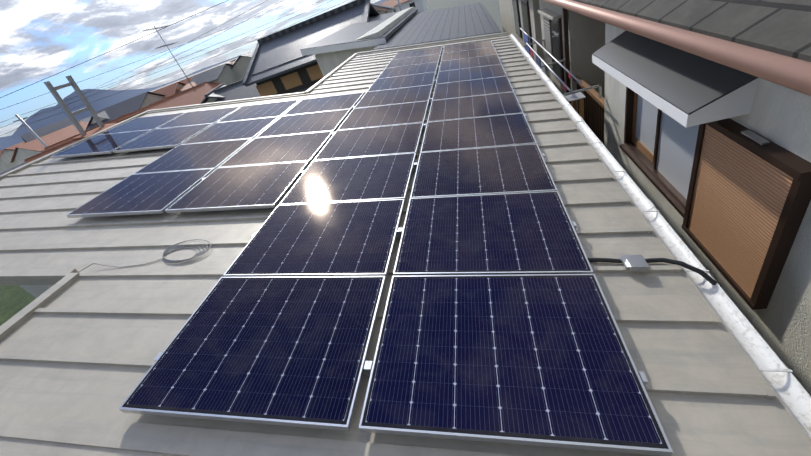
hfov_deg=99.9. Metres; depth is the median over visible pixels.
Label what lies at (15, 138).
mountains
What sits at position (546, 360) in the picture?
solar panel
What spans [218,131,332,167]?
solar panel
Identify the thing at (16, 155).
town houses
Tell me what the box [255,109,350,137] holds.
solar panel
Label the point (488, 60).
solar panel
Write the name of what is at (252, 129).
solar panel
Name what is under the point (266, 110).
solar panel
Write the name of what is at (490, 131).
solar panel
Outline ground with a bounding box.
[0,0,502,325]
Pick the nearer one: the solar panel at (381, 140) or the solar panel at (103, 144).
the solar panel at (381, 140)
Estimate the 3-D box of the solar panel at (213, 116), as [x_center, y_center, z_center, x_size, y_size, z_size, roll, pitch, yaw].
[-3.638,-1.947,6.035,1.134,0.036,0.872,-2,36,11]
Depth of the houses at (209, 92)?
47.55 m
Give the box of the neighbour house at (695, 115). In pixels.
[499,0,810,395]
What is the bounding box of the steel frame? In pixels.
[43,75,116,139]
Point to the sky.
(40, 39)
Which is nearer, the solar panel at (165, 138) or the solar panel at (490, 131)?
the solar panel at (490, 131)
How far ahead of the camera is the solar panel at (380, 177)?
3.19 m
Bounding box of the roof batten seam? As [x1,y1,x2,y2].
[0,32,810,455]
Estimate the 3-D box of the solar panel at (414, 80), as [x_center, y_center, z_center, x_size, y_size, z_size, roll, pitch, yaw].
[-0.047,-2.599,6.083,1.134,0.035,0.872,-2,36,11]
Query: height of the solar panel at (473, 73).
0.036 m
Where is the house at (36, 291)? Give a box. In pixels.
[19,285,52,297]
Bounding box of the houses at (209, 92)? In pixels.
[0,57,260,174]
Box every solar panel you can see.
[50,130,151,158]
[66,168,213,217]
[99,112,185,134]
[113,123,212,152]
[119,276,385,430]
[133,139,251,173]
[156,106,240,128]
[165,161,309,212]
[181,116,278,144]
[216,99,300,122]
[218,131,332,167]
[223,199,404,277]
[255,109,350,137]
[279,153,415,204]
[282,92,363,115]
[313,123,422,160]
[337,101,428,130]
[354,85,432,108]
[359,274,672,455]
[367,72,435,91]
[377,62,438,78]
[386,54,440,67]
[392,47,441,59]
[393,191,592,275]
[410,144,556,197]
[420,113,536,152]
[427,92,522,121]
[432,76,513,100]
[436,64,506,83]
[438,54,501,71]
[441,47,496,60]
[443,40,493,52]
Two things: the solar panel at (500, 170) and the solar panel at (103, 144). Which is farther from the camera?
the solar panel at (103, 144)
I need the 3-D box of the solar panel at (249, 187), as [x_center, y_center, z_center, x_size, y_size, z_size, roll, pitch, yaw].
[-1.664,-0.435,3.482,1.134,0.036,0.872,-2,36,11]
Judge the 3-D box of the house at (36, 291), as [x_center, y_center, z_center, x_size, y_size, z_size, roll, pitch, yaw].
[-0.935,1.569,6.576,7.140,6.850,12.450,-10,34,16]
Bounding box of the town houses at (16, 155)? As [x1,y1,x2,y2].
[0,0,427,172]
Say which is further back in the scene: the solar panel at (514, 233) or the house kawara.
the house kawara
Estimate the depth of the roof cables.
1.97 m
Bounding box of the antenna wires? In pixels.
[0,0,401,146]
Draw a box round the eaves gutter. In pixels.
[509,34,810,438]
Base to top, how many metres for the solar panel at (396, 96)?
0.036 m
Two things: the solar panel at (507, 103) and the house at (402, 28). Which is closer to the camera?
the solar panel at (507, 103)
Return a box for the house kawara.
[242,0,380,96]
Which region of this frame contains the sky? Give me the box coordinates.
[0,0,379,136]
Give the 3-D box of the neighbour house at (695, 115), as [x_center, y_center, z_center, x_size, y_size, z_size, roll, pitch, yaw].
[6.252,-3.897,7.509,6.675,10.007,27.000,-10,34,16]
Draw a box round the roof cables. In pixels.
[77,239,721,287]
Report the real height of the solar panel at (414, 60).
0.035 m
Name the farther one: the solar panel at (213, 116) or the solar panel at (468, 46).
the solar panel at (468, 46)
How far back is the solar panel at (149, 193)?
3.61 m
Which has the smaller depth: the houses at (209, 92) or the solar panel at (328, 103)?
the solar panel at (328, 103)
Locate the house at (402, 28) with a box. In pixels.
[300,3,502,76]
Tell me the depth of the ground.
12.60 m
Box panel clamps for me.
[113,41,647,387]
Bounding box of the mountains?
[0,0,386,149]
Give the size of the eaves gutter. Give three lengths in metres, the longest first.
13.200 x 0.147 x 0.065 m
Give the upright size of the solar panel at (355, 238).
0.037 m
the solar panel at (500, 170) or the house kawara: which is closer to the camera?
the solar panel at (500, 170)
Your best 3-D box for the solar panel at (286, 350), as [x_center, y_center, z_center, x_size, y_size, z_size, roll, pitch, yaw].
[-0.735,0.586,1.853,1.134,0.035,0.872,-2,36,11]
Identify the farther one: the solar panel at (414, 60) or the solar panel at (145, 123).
the solar panel at (414, 60)
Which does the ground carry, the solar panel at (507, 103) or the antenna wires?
the antenna wires

